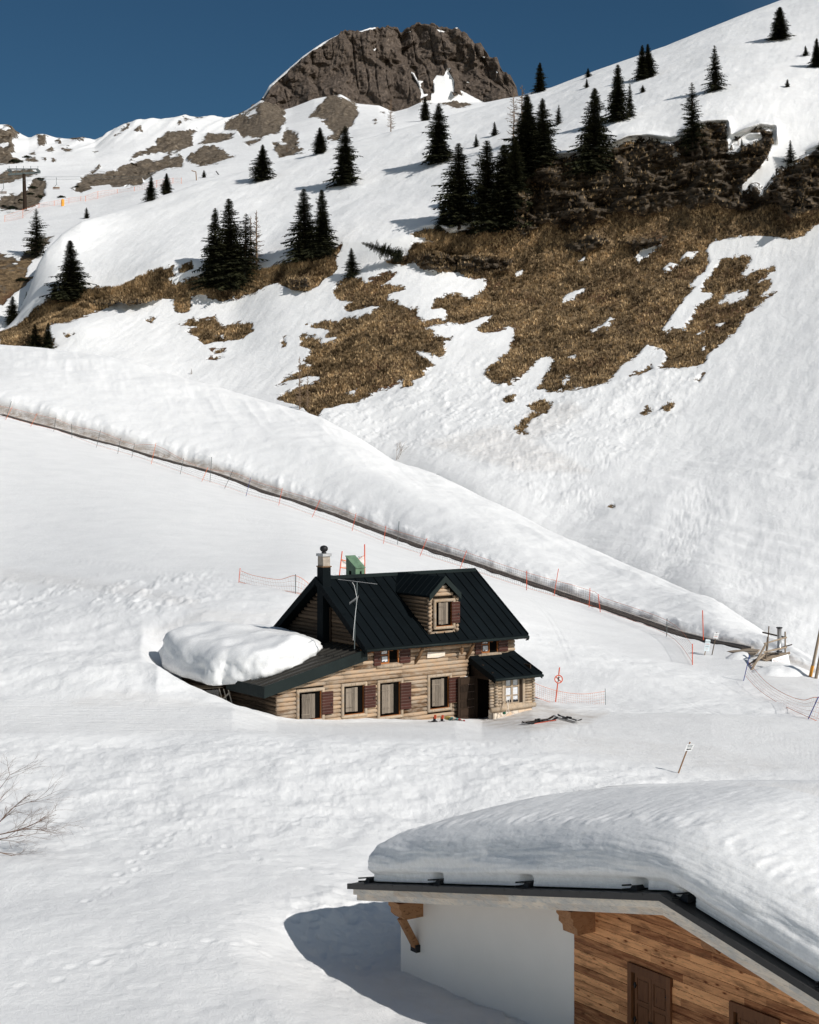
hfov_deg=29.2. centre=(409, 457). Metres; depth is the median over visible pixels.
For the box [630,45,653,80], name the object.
spruce
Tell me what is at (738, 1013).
window
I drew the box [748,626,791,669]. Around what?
start platform
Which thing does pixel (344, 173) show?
spruce
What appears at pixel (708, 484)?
hillside
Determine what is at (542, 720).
pair of skis
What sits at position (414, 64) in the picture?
rock peak
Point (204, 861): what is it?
snow ground
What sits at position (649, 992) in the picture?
window
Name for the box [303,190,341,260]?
spruce
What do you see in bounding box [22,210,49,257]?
spruce
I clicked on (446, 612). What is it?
window
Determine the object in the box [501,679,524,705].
porch window
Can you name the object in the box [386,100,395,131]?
larch
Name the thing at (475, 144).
spruce
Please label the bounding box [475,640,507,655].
window
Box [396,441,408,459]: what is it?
bare shrub
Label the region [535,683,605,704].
safety net fence
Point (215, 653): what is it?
roof snow slab
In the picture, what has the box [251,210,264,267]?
larch
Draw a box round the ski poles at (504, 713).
[503,695,510,715]
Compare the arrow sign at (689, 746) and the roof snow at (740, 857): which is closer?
the roof snow at (740, 857)
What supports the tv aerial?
attached to the log cabin
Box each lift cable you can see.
[0,177,149,180]
[87,176,135,176]
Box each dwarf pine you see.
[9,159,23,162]
[15,277,29,280]
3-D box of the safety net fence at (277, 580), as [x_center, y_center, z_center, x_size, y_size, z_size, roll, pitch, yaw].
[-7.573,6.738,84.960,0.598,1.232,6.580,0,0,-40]
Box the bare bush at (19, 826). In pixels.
[0,753,87,855]
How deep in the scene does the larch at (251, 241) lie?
268.24 m
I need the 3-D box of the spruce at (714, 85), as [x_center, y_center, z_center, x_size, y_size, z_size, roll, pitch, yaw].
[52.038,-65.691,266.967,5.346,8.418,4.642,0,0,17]
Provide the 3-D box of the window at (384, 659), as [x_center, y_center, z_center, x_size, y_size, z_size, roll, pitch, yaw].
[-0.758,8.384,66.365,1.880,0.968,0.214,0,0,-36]
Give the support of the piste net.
on the snowfield
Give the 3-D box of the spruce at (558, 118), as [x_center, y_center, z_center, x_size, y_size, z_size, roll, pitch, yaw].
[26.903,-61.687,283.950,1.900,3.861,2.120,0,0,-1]
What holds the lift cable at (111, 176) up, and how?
attached to the lift pylon
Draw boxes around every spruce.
[2,296,17,324]
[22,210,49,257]
[25,324,43,346]
[39,240,96,303]
[40,323,54,348]
[84,207,89,218]
[140,176,157,201]
[159,173,173,194]
[183,208,234,289]
[204,199,247,291]
[223,214,269,288]
[248,145,276,181]
[279,189,325,265]
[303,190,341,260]
[310,127,328,153]
[323,126,363,188]
[341,248,360,278]
[361,239,406,263]
[418,97,431,120]
[418,103,454,165]
[431,143,477,229]
[434,206,450,231]
[462,140,502,235]
[472,134,479,146]
[477,145,536,235]
[489,139,536,212]
[491,122,499,135]
[494,95,557,183]
[524,98,562,167]
[531,63,547,93]
[554,105,562,123]
[560,88,616,176]
[584,68,591,77]
[603,65,634,123]
[625,84,636,116]
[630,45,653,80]
[636,44,658,79]
[676,83,707,156]
[701,45,729,92]
[764,7,794,39]
[781,140,796,168]
[803,46,810,55]
[807,38,818,67]
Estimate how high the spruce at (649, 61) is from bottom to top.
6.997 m
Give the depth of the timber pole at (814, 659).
83.94 m
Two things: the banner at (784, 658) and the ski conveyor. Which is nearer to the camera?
the banner at (784, 658)
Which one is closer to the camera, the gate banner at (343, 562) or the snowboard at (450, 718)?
the snowboard at (450, 718)
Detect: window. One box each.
[296,687,332,719]
[341,681,375,718]
[374,649,410,668]
[377,678,410,718]
[427,673,459,712]
[433,598,459,629]
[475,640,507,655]
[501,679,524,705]
[627,962,672,1023]
[729,1000,780,1023]
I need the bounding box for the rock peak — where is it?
[239,22,517,113]
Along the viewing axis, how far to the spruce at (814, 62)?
272.38 m
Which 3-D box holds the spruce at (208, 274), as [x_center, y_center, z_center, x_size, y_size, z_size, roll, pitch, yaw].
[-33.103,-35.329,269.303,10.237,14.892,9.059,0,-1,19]
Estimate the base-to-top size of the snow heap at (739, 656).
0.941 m
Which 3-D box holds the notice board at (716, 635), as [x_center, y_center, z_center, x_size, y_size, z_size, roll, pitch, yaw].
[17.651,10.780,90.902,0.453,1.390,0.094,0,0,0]
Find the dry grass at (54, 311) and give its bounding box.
[0,123,818,434]
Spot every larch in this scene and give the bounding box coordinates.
[247,217,255,269]
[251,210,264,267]
[295,358,304,409]
[305,372,310,408]
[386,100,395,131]
[498,94,518,139]
[512,86,524,127]
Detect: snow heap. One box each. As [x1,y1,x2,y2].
[726,652,753,659]
[751,665,818,677]
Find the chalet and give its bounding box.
[347,876,818,1023]
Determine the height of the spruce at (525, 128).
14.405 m
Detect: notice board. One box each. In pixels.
[704,639,710,654]
[712,632,718,654]
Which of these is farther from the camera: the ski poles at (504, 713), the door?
the door
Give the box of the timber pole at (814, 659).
[809,631,818,676]
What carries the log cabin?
on the snow ground at (204, 861)
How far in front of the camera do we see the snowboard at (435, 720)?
65.67 m
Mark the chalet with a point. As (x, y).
(528, 952)
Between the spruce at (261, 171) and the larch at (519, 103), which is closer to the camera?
the larch at (519, 103)
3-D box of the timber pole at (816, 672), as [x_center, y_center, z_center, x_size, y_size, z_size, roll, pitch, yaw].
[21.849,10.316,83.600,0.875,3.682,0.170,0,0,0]
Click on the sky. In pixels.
(69, 69)
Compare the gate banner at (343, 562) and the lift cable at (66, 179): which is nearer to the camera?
the gate banner at (343, 562)
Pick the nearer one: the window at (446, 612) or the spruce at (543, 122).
the window at (446, 612)
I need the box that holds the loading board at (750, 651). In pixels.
[727,648,759,654]
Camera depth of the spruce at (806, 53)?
280.45 m
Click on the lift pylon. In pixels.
(23, 174)
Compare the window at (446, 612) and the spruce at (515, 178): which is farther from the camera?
the spruce at (515, 178)
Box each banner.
[339,544,364,574]
[772,654,789,663]
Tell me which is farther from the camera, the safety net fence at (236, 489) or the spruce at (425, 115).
the spruce at (425, 115)
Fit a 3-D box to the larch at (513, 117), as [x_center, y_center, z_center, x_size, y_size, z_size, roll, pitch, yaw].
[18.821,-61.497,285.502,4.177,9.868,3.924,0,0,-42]
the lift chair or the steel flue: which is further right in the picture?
the steel flue
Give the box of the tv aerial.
[338,579,373,648]
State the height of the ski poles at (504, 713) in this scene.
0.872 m
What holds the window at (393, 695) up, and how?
in the log cabin
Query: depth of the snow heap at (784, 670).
84.52 m
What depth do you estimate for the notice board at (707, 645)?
90.92 m
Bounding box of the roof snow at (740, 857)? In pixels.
[368,780,818,980]
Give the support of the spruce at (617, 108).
on the hillside
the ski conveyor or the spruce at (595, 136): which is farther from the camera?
the spruce at (595, 136)
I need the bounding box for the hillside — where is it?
[0,0,818,659]
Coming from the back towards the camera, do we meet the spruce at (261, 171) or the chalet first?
the spruce at (261, 171)
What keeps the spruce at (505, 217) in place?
on the hillside
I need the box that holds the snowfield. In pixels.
[0,95,509,330]
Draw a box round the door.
[458,676,474,718]
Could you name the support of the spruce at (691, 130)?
on the hillside
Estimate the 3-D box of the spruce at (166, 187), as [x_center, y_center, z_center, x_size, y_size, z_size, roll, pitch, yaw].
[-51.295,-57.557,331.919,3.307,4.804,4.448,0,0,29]
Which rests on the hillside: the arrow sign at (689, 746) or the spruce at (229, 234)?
the spruce at (229, 234)
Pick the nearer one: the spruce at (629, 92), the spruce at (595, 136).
the spruce at (595, 136)
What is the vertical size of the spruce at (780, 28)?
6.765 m
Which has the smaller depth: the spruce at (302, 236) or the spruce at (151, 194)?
the spruce at (302, 236)
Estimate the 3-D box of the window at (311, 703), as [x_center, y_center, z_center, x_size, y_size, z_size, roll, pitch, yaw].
[-3.874,10.075,64.063,1.750,1.411,0.220,0,0,-36]
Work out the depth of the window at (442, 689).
67.88 m
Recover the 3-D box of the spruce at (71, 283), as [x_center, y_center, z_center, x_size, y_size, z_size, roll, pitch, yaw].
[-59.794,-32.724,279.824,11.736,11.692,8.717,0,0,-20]
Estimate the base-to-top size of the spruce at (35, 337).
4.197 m
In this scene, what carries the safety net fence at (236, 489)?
on the snow ground at (204, 861)
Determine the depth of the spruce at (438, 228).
255.58 m
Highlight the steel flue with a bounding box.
[776,627,781,651]
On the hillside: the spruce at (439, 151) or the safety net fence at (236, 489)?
the spruce at (439, 151)
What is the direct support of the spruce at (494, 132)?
on the hillside
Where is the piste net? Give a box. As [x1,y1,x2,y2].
[5,178,181,220]
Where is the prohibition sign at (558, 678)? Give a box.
[554,667,562,701]
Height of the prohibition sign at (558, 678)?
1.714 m
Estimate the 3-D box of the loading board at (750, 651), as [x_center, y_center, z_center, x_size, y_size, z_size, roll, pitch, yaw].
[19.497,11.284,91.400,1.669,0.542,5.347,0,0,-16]
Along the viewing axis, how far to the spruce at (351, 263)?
255.27 m
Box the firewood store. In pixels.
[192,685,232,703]
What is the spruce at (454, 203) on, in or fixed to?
on the hillside
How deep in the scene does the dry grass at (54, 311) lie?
237.91 m
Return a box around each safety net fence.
[0,406,692,664]
[239,571,308,593]
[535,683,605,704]
[743,655,818,720]
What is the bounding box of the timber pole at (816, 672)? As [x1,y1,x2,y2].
[814,657,818,678]
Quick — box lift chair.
[0,181,6,193]
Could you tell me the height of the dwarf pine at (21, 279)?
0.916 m
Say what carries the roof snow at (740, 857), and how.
on the chalet
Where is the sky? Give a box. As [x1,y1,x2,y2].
[0,0,778,139]
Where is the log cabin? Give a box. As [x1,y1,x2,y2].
[181,545,543,719]
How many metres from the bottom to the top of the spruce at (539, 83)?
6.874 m
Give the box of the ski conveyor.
[0,413,753,648]
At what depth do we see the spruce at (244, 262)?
266.90 m
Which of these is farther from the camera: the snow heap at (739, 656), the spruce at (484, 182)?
the spruce at (484, 182)
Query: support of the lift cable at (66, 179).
attached to the lift pylon
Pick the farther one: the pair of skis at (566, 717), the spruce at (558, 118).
the spruce at (558, 118)
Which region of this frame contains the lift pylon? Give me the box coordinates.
[7,166,40,208]
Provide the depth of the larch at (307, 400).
215.34 m
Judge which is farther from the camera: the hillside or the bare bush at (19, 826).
the hillside
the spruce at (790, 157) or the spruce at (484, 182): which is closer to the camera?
the spruce at (790, 157)
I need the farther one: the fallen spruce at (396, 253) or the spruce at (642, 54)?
the spruce at (642, 54)
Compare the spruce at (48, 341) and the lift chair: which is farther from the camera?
the lift chair
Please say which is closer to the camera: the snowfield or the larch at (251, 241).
the larch at (251, 241)
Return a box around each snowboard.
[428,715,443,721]
[444,716,464,720]
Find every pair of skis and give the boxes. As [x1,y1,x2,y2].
[521,715,557,723]
[554,714,581,721]
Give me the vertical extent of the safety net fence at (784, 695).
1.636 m
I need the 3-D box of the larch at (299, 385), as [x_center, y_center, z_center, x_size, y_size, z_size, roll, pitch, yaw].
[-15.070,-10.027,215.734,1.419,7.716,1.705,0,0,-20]
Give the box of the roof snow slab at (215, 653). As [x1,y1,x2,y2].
[158,621,322,685]
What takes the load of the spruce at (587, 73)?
on the hillside
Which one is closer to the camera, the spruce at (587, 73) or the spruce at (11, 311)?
the spruce at (11, 311)
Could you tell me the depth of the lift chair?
446.45 m
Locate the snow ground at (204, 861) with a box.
[0,345,818,1023]
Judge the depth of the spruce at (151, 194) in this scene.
325.61 m
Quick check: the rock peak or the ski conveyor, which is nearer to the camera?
the ski conveyor
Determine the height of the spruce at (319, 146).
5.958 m
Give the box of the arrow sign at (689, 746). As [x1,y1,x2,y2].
[678,742,693,772]
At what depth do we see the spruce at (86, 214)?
387.95 m

